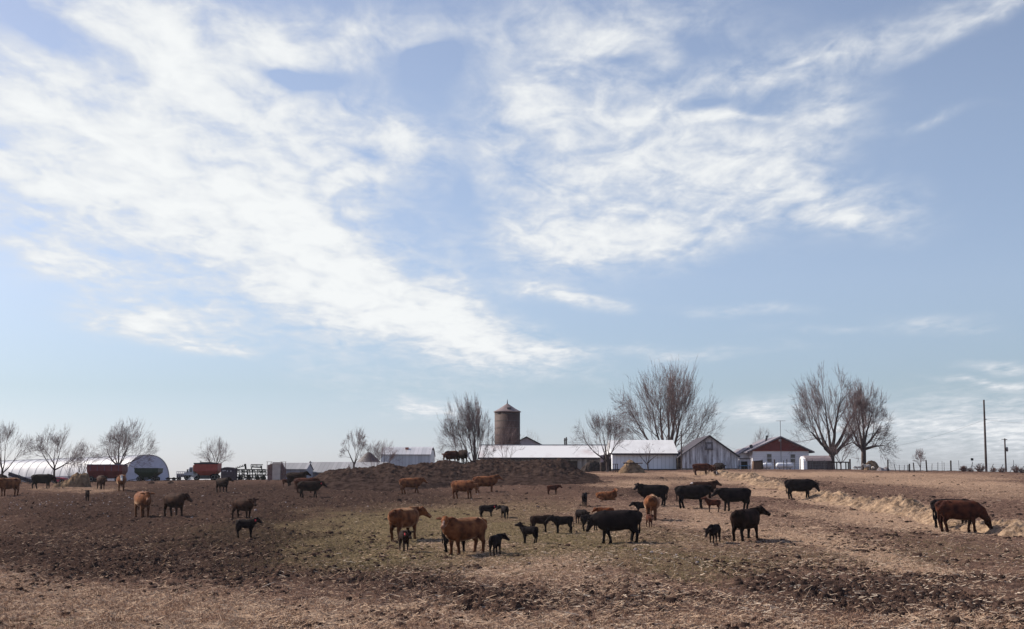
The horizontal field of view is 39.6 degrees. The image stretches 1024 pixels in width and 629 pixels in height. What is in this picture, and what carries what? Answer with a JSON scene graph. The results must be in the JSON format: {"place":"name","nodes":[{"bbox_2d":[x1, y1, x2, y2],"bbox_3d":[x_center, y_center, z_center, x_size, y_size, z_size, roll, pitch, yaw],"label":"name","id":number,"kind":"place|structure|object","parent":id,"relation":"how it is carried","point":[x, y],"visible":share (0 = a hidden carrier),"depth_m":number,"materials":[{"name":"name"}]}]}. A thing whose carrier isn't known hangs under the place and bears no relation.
{"place":"outdoors","nodes":[
{"label":"outdoors","id":0,"kind":"place"},
{"bbox_2d":[0,469,1023,628],"bbox_3d":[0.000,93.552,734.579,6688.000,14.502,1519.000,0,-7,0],"label":"field","id":1,"kind":"structure","parent":0,"point":[364,498],"depth_m":59.38,"materials":[{"name":"soil"}]},
{"bbox_2d":[0,478,20,495],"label":"cow","id":2,"kind":"object","parent":1,"relation":"on","point":[10,483],"visible":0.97,"depth_m":122.01},
{"bbox_2d":[0,421,37,473],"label":"bare tree","id":3,"kind":"object","parent":1,"relation":"on","point":[6,434],"visible":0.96,"depth_m":171.83,"materials":[{"name":"brown plant"}]},
{"bbox_2d":[8,472,31,483],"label":"grain auger","id":4,"kind":"object","parent":1,"relation":"on","point":[13,475],"visible":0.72,"depth_m":158.77,"materials":[{"name":"metal"}]},
{"bbox_2d":[25,422,91,475],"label":"bare tree","id":5,"kind":"object","parent":1,"relation":"on","point":[57,442],"visible":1,"depth_m":168.80,"materials":[{"name":"brown plant"}]},
{"bbox_2d":[52,477,67,482],"bbox_3d":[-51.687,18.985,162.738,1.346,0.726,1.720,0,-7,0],"label":"red car","id":6,"kind":"object","parent":1,"relation":"on","point":[59,479],"visible":0.55,"depth_m":161.92,"materials":[{"name":"paint"}]},
{"bbox_2d":[55,449,75,478],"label":"bare tree","id":7,"kind":"object","parent":1,"relation":"on","point":[70,474],"visible":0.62,"depth_m":174.86,"materials":[{"name":"brown plant"}]},
{"bbox_2d":[53,472,90,487],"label":"hay heap","id":8,"kind":"object","parent":1,"relation":"on","point":[76,479],"visible":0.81,"depth_m":144.35,"materials":[{"name":"plant"}]},
{"bbox_2d":[69,439,98,473],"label":"bare tree","id":9,"kind":"object","parent":1,"relation":"on","point":[84,457],"visible":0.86,"depth_m":172.58,"materials":[{"name":"brown plant"}]},
{"bbox_2d":[0,454,169,481],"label":"hoop barn","id":10,"kind":"structure","parent":1,"relation":"on","point":[29,468],"depth_m":192.54,"materials":[{"name":"white fabric"}]},
{"bbox_2d":[85,490,90,500],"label":"calf","id":11,"kind":"object","parent":1,"relation":"on","point":[87,492],"visible":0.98,"depth_m":108.62},
{"bbox_2d":[96,475,107,488],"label":"cow","id":12,"kind":"object","parent":1,"relation":"on","point":[101,479],"visible":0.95,"depth_m":135.47},
{"bbox_2d":[86,464,127,481],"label":"grain wagon","id":13,"kind":"object","parent":1,"relation":"on","point":[110,471],"visible":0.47,"depth_m":165.08,"materials":[{"name":"red paint"}]},
{"bbox_2d":[116,475,126,490],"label":"cow","id":14,"kind":"object","parent":1,"relation":"on","point":[121,480],"visible":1,"depth_m":129.09},
{"bbox_2d":[91,415,160,473],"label":"bare tree","id":15,"kind":"object","parent":1,"relation":"on","point":[126,438],"visible":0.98,"depth_m":169.64,"materials":[{"name":"brown plant"}]},
{"bbox_2d":[134,491,154,517],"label":"cow","id":16,"kind":"object","parent":1,"relation":"on","point":[142,500],"visible":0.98,"depth_m":82.75},
{"bbox_2d":[128,468,162,480],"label":"grain wagon","id":17,"kind":"object","parent":1,"relation":"on","point":[144,474],"visible":0.93,"depth_m":166.06,"materials":[{"name":"green paint"}]},
{"bbox_2d":[163,493,192,516],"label":"cow","id":18,"kind":"object","parent":1,"relation":"on","point":[176,501],"visible":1,"depth_m":83.21},
{"bbox_2d":[176,471,186,479],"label":"box wagon","id":19,"kind":"object","parent":1,"relation":"on","point":[179,476],"visible":0.51,"depth_m":170.89,"materials":[{"name":"metal"}]},
{"bbox_2d":[184,461,221,479],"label":"hopper truck","id":20,"kind":"object","parent":1,"relation":"on","point":[205,470],"visible":0.95,"depth_m":169.05,"materials":[{"name":"red paint"}]},
{"bbox_2d":[196,435,234,462],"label":"bare tree","id":21,"kind":"object","parent":1,"relation":"on","point":[220,451],"visible":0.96,"depth_m":189.39,"materials":[{"name":"brown plant"}]},
{"bbox_2d":[216,477,233,491],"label":"cow","id":22,"kind":"object","parent":1,"relation":"on","point":[222,482],"visible":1,"depth_m":124.81},
{"bbox_2d":[221,467,236,479],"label":"round top crate","id":23,"kind":"object","parent":1,"relation":"on","point":[230,472],"visible":0.95,"depth_m":166.99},
{"bbox_2d":[232,498,258,517],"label":"cow","id":24,"kind":"object","parent":1,"relation":"on","point":[246,505],"visible":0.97,"depth_m":80.64},
{"bbox_2d":[235,517,262,537],"bbox_3d":[-11.945,9.663,64.585,1.329,0.937,0.498,-2,-7,14],"label":"calf","id":25,"kind":"object","parent":1,"relation":"on","point":[240,524],"visible":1,"depth_m":64.51},
{"bbox_2d":[237,464,266,479],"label":"field cultivator","id":26,"kind":"object","parent":1,"relation":"on","point":[249,475],"visible":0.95,"depth_m":169.18,"materials":[{"name":"grey metal"}]},
{"bbox_2d":[267,462,285,479],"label":"feed box","id":27,"kind":"object","parent":1,"relation":"on","point":[276,470],"visible":0.97,"depth_m":165.09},
{"bbox_2d":[283,463,313,478],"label":"grey shed","id":28,"kind":"structure","parent":1,"relation":"on","point":[297,467],"depth_m":180.08,"materials":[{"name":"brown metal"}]},
{"bbox_2d":[286,471,310,485],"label":"cow","id":29,"kind":"object","parent":1,"relation":"on","point":[291,476],"visible":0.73,"depth_m":137.84},
{"bbox_2d":[294,478,319,492],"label":"cow","id":30,"kind":"object","parent":1,"relation":"on","point":[296,480],"visible":0.49,"depth_m":120.57},
{"bbox_2d":[297,481,326,497],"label":"cow","id":31,"kind":"object","parent":1,"relation":"on","point":[314,486],"visible":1,"depth_m":112.06},
{"bbox_2d":[309,461,386,476],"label":"shed","id":32,"kind":"structure","parent":1,"relation":"on","point":[320,467],"depth_m":188.14,"materials":[{"name":"metal"}]},
{"bbox_2d":[339,428,371,466],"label":"bare tree","id":33,"kind":"object","parent":1,"relation":"on","point":[359,438],"visible":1,"depth_m":167.12,"materials":[{"name":"brown plant"}]},
{"bbox_2d":[357,453,379,461],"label":"grain bin","id":34,"kind":"object","parent":1,"relation":"on","point":[366,459],"visible":0.27,"depth_m":191.55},
{"bbox_2d":[2,488,749,562],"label":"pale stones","id":35,"kind":"object","parent":1,"relation":"on","point":[287,506],"visible":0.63,"depth_m":95.62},
{"bbox_2d":[359,440,401,466],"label":"bare tree","id":36,"kind":"object","parent":1,"relation":"on","point":[378,456],"visible":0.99,"depth_m":167.29,"materials":[{"name":"brown plant"}]},
{"bbox_2d":[398,530,413,551],"bbox_3d":[-4.105,8.743,54.887,0.505,0.868,1.368,2,-6,-18],"label":"calf","id":37,"kind":"object","parent":1,"relation":"on","point":[404,536],"visible":0.99,"depth_m":54.73},
{"bbox_2d":[381,447,435,466],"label":"metal barn","id":38,"kind":"structure","parent":1,"relation":"on","point":[407,456],"depth_m":199.07,"materials":[{"name":"metal"}]},
{"bbox_2d":[388,506,431,540],"bbox_3d":[-4.585,9.106,61.892,0.874,1.509,2.447,-5,-9,37],"label":"cow","id":39,"kind":"object","parent":1,"relation":"on","point":[407,518],"visible":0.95,"depth_m":61.38},
{"bbox_2d":[399,477,427,493],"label":"cow","id":40,"kind":"object","parent":1,"relation":"on","point":[415,483],"visible":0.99,"depth_m":116.83},
{"bbox_2d":[285,458,612,491],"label":"manure mound","id":41,"kind":"object","parent":1,"relation":"on","point":[387,476],"visible":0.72,"depth_m":134.48,"materials":[{"name":"soil"}]},
{"bbox_2d":[441,451,457,461],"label":"cow","id":42,"kind":"object","parent":41,"relation":"on","point":[447,455],"visible":0.87,"depth_m":146.30},
{"bbox_2d":[458,450,469,463],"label":"cow","id":43,"kind":"object","parent":41,"relation":"on","point":[463,454],"visible":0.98,"depth_m":146.23},
{"bbox_2d":[441,532,464,551],"bbox_3d":[-1.941,8.569,54.212,1.513,0.958,0.548,-3,-7,8],"label":"calf","id":44,"kind":"object","parent":1,"relation":"on","point":[445,539],"visible":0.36,"depth_m":54.15},
{"bbox_2d":[436,516,486,555],"bbox_3d":[-1.873,8.183,52.796,2.426,1.512,0.811,3,-7,-41],"label":"cow","id":45,"kind":"object","parent":1,"relation":"on","point":[457,530],"visible":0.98,"depth_m":52.56},
{"bbox_2d":[432,392,496,462],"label":"bare tree","id":46,"kind":"object","parent":1,"relation":"on","point":[477,430],"visible":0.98,"depth_m":169.03,"materials":[{"name":"brown plant"}]},
{"bbox_2d":[451,480,479,498],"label":"cow","id":47,"kind":"object","parent":1,"relation":"on","point":[467,486],"visible":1,"depth_m":103.38},
{"bbox_2d":[472,474,502,492],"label":"cow","id":48,"kind":"object","parent":1,"relation":"on","point":[491,481],"visible":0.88,"depth_m":112.90},
{"bbox_2d":[479,504,497,516],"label":"calf","id":49,"kind":"object","parent":1,"relation":"on","point":[486,508],"visible":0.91,"depth_m":76.91},
{"bbox_2d":[488,533,509,555],"bbox_3d":[-0.515,8.408,51.956,0.368,0.830,1.183,-4,-8,30],"label":"calf","id":50,"kind":"object","parent":1,"relation":"on","point":[495,540],"visible":0.99,"depth_m":51.71},
{"bbox_2d":[496,505,508,518],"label":"calf","id":51,"kind":"object","parent":1,"relation":"on","point":[504,509],"visible":0.98,"depth_m":75.09},
{"bbox_2d":[494,400,520,443],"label":"silo","id":52,"kind":"object","parent":1,"relation":"on","point":[505,412],"visible":0.49,"depth_m":204.91,"materials":[{"name":"tile"}]},
{"bbox_2d":[490,418,524,459],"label":"bare tree","id":53,"kind":"object","parent":1,"relation":"on","point":[505,442],"visible":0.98,"depth_m":171.14,"materials":[{"name":"brown plant"}]},
{"bbox_2d":[0,474,1023,628],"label":"dirt clods","id":54,"kind":"object","parent":1,"relation":"on","point":[954,620],"visible":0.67,"depth_m":41.76,"materials":[{"name":"soil"}]},
{"bbox_2d":[0,476,1023,628],"bbox_3d":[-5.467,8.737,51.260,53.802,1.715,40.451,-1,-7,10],"label":"dry grass","id":55,"kind":"structure","parent":1,"relation":"on","point":[176,605],"depth_m":36.45,"materials":[{"name":"plant"}]},
{"bbox_2d":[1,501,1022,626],"bbox_3d":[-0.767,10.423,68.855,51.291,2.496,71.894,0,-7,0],"label":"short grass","id":56,"kind":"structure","parent":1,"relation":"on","point":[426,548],"depth_m":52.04,"materials":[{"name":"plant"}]},
{"bbox_2d":[9,489,1023,628],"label":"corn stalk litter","id":57,"kind":"object","parent":1,"relation":"on","point":[774,607],"visible":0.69,"depth_m":38.36,"materials":[{"name":"plant"}]},
{"bbox_2d":[515,522,537,542],"bbox_3d":[0.590,8.839,57.666,1.100,0.864,0.424,-5,-8,30],"label":"calf","id":58,"kind":"object","parent":1,"relation":"on","point":[528,530],"visible":1,"depth_m":57.54},
{"bbox_2d":[520,436,539,443],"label":"gable shed","id":59,"kind":"structure","parent":1,"relation":"on","point":[526,440],"depth_m":213.24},
{"bbox_2d":[530,515,553,531],"bbox_3d":[1.422,9.395,63.882,1.251,0.793,0.454,-3,-7,10],"label":"calf","id":60,"kind":"object","parent":1,"relation":"on","point":[534,520],"visible":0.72,"depth_m":63.84},
{"bbox_2d":[478,444,607,468],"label":"barn","id":61,"kind":"structure","parent":1,"relation":"on","point":[580,457],"depth_m":183.03,"materials":[{"name":"grey metal"}]},
{"bbox_2d":[547,485,562,494],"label":"calf","id":62,"kind":"object","parent":1,"relation":"on","point":[552,487],"visible":1,"depth_m":105.31},
{"bbox_2d":[545,516,573,532],"bbox_3d":[2.082,9.259,62.625,1.273,0.807,0.461,-2,-7,2],"label":"calf","id":63,"kind":"object","parent":1,"relation":"on","point":[558,521],"visible":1,"depth_m":62.54},
{"bbox_2d":[575,509,589,522],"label":"calf","id":64,"kind":"object","parent":1,"relation":"on","point":[579,513],"visible":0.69,"depth_m":69.29},
{"bbox_2d":[582,492,588,505],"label":"calf","id":65,"kind":"object","parent":1,"relation":"on","point":[584,497],"visible":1,"depth_m":86.27},
{"bbox_2d":[580,514,597,530],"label":"calf","id":66,"kind":"object","parent":1,"relation":"on","point":[583,519],"visible":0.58,"depth_m":63.87},
{"bbox_2d":[580,460,599,471],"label":"brush pile","id":67,"kind":"object","parent":1,"relation":"on","point":[591,466],"visible":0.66,"depth_m":173.21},
{"bbox_2d":[566,410,633,471],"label":"bare tree","id":68,"kind":"object","parent":1,"relation":"on","point":[607,425],"visible":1,"depth_m":167.96,"materials":[{"name":"brown plant"}]},
{"bbox_2d":[591,507,613,512],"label":"calf","id":69,"kind":"object","parent":1,"relation":"on","point":[597,509],"visible":0.48,"depth_m":70.09},
{"bbox_2d":[600,453,611,471],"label":"old privy","id":70,"kind":"structure","parent":1,"relation":"on","point":[602,465],"depth_m":170.09,"materials":[{"name":"grey wood"}]},
{"bbox_2d":[596,488,618,499],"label":"cow","id":71,"kind":"object","parent":1,"relation":"on","point":[609,495],"visible":0.99,"depth_m":92.77},
{"bbox_2d":[586,510,642,543],"bbox_3d":[4.026,8.345,55.919,2.262,1.336,0.798,-2,-7,-2],"label":"cow","id":72,"kind":"object","parent":1,"relation":"on","point":[606,521],"visible":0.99,"depth_m":55.70},
{"bbox_2d":[618,459,644,473],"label":"hay pile","id":73,"kind":"object","parent":1,"relation":"on","point":[631,468],"visible":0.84,"depth_m":156.00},
{"bbox_2d":[629,501,644,510],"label":"calf","id":74,"kind":"object","parent":1,"relation":"on","point":[638,505],"visible":0.51,"depth_m":75.20},
{"bbox_2d":[606,440,677,470],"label":"white barn","id":75,"kind":"structure","parent":1,"relation":"on","point":[665,461],"depth_m":175.17,"materials":[{"name":"metal"}]},
{"bbox_2d":[634,443,664,470],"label":"bare tree","id":76,"kind":"object","parent":1,"relation":"on","point":[647,463],"visible":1,"depth_m":164.11,"materials":[{"name":"brown plant"}]},
{"bbox_2d":[633,483,668,505],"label":"cow","id":77,"kind":"object","parent":1,"relation":"on","point":[645,490],"visible":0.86,"depth_m":84.93},
{"bbox_2d":[646,514,655,527],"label":"calf","id":78,"kind":"object","parent":1,"relation":"on","point":[649,518],"visible":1,"depth_m":64.80},
{"bbox_2d":[643,494,659,520],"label":"cow","id":79,"kind":"object","parent":1,"relation":"on","point":[651,502],"visible":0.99,"depth_m":69.53},
{"bbox_2d":[608,355,728,447],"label":"bare tree","id":80,"kind":"object","parent":1,"relation":"on","point":[672,404],"visible":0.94,"depth_m":194.21,"materials":[{"name":"brown plant"}]},
{"bbox_2d":[674,485,713,508],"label":"cow","id":81,"kind":"object","parent":1,"relation":"on","point":[693,492],"visible":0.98,"depth_m":81.75},
{"bbox_2d":[692,463,712,474],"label":"cow","id":82,"kind":"object","parent":1,"relation":"on","point":[705,467],"visible":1,"depth_m":146.05},
{"bbox_2d":[690,480,721,497],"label":"cow","id":83,"kind":"object","parent":1,"relation":"on","point":[713,484],"visible":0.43,"depth_m":92.81},
{"bbox_2d":[676,435,739,469],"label":"gable barn","id":84,"kind":"structure","parent":1,"relation":"on","point":[710,449],"depth_m":173.19,"materials":[{"name":"wood"}]},
{"bbox_2d":[701,496,720,511],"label":"calf","id":85,"kind":"object","parent":1,"relation":"on","point":[710,502],"visible":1,"depth_m":77.76},
{"bbox_2d":[703,524,720,543],"bbox_3d":[7.745,8.486,54.994,0.445,0.781,1.170,-4,-6,32],"label":"calf","id":86,"kind":"object","parent":1,"relation":"on","point":[713,530],"visible":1,"depth_m":54.84},
{"bbox_2d":[714,463,725,469],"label":"cow","id":87,"kind":"object","parent":1,"relation":"on","point":[720,466],"visible":0.73,"depth_m":152.18},
{"bbox_2d":[711,487,750,510],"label":"cow","id":88,"kind":"object","parent":1,"relation":"on","point":[727,495],"visible":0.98,"depth_m":78.74},
{"bbox_2d":[738,458,750,468],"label":"lean to shed","id":89,"kind":"object","parent":1,"relation":"on","point":[744,461],"visible":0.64,"depth_m":176.12,"materials":[{"name":"grey wood"}]},
{"bbox_2d":[730,505,770,541],"bbox_3d":[9.375,8.292,56.361,0.859,1.413,2.196,-6,-7,40],"label":"cow","id":90,"kind":"object","parent":1,"relation":"on","point":[743,519],"visible":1,"depth_m":55.87},
{"bbox_2d":[752,460,763,469],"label":"plywood box","id":91,"kind":"object","parent":1,"relation":"on","point":[757,464],"visible":0.78,"depth_m":169.07,"materials":[{"name":"brown wood"}]},
{"bbox_2d":[734,420,814,469],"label":"farmhouse","id":92,"kind":"object","parent":1,"relation":"on","point":[773,448],"visible":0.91,"depth_m":185.17,"materials":[{"name":"white"}]},
{"bbox_2d":[766,453,771,462],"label":"window","id":93,"kind":"structure","parent":92,"relation":"in","point":[769,455],"depth_m":185.06,"materials":[{"name":"grey glass"}]},
{"bbox_2d":[790,454,795,462],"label":"window","id":94,"kind":"structure","parent":92,"relation":"in","point":[793,456],"depth_m":185.06,"materials":[{"name":"grey glass"}]},
{"bbox_2d":[776,462,793,468],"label":"propane tank","id":95,"kind":"object","parent":1,"relation":"on","point":[790,465],"visible":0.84,"depth_m":180.20,"materials":[{"name":"grey metal"}]},
{"bbox_2d":[763,456,826,469],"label":"fence","id":96,"kind":"object","parent":1,"relation":"on","point":[787,459],"visible":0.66,"depth_m":167.07,"materials":[{"name":"wood"}]},
{"bbox_2d":[784,479,819,498],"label":"cow","id":97,"kind":"object","parent":1,"relation":"on","point":[801,485],"visible":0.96,"depth_m":91.80},
{"bbox_2d":[799,456,831,469],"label":"garden shed","id":98,"kind":"structure","parent":1,"relation":"on","point":[816,463],"depth_m":171.10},
{"bbox_2d":[785,362,878,468],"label":"bare tree","id":99,"kind":"object","parent":1,"relation":"on","point":[823,444],"visible":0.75,"depth_m":185.15,"materials":[{"name":"brown plant"}]},
{"bbox_2d":[831,459,850,469],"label":"loading frame","id":100,"kind":"object","parent":1,"relation":"on","point":[849,464],"visible":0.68,"depth_m":172.10,"materials":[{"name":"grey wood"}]},
{"bbox_2d":[827,437,862,468],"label":"bare tree","id":101,"kind":"object","parent":1,"relation":"on","point":[844,453],"visible":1,"depth_m":175.10,"materials":[{"name":"brown plant"}]},
{"bbox_2d":[697,470,1023,536],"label":"hay windrow","id":102,"kind":"object","parent":1,"relation":"on","point":[906,503],"visible":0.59,"depth_m":77.65,"materials":[{"name":"plant"}]},
{"bbox_2d":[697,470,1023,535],"bbox_3d":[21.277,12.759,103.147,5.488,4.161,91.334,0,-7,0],"label":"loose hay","id":103,"kind":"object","parent":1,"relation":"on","point":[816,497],"visible":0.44,"depth_m":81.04,"materials":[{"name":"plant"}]},
{"bbox_2d":[837,378,901,469],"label":"bare tree","id":104,"kind":"object","parent":1,"relation":"on","point":[862,404],"visible":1,"depth_m":175.08,"materials":[{"name":"brown plant"}]},
{"bbox_2d":[864,460,878,469],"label":"round hay bale","id":105,"kind":"object","parent":1,"relation":"on","point":[874,464],"visible":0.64,"depth_m":171.97},
{"bbox_2d":[912,448,925,469],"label":"bare tree","id":106,"kind":"object","parent":1,"relation":"on","point":[919,456],"visible":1,"depth_m":238.64,"materials":[{"name":"brown plant"}]},
{"bbox_2d":[930,499,970,527],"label":"cow","id":107,"kind":"object","parent":1,"relation":"on","point":[932,505],"visible":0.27,"depth_m":65.17},
{"bbox_2d":[885,460,1023,472],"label":"wire fence","id":108,"kind":"object","parent":1,"relation":"on","point":[888,469],"visible":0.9,"depth_m":165.03,"materials":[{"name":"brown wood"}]},
{"bbox_2d":[935,500,992,532],"bbox_3d":[19.916,8.893,62.669,2.512,1.417,0.837,0,-7,5],"label":"cow","id":109,"kind":"object","parent":1,"relation":"on","point":[972,511],"visible":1,"depth_m":62.46},
{"bbox_2d":[973,463,985,471],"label":"dry shrub","id":110,"kind":"object","parent":1,"relation":"on","point":[978,469],"visible":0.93,"depth_m":164.45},
{"bbox_2d":[983,400,987,471],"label":"power pole","id":111,"kind":"object","parent":1,"relation":"on","point":[985,448],"visible":0.84,"depth_m":175.36,"materials":[{"name":"brown wood"}]},
{"bbox_2d":[1002,438,1007,471],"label":"power pole","id":112,"kind":"object","parent":1,"relation":"on","point":[1005,447],"visible":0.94,"depth_m":213.99,"materials":[{"name":"brown wood"}]},
{"bbox_2d":[1010,464,1020,472],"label":"dry shrub","id":113,"kind":"object","parent":1,"relation":"on","point":[1016,469],"visible":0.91,"depth_m":164.49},
{"bbox_2d":[0,0,1023,479],"label":"sky","id":114,"kind":"structure","parent":0,"point":[277,230],"materials":[{"name":"blue"}]},
{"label":"straw litter","id":115,"kind":"object","parent":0,"visible":0},
{"bbox_2d":[31,474,56,488],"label":"cow","id":116,"kind":"object","parent":115,"relation":"on","point":[46,479],"visible":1,"depth_m":140.34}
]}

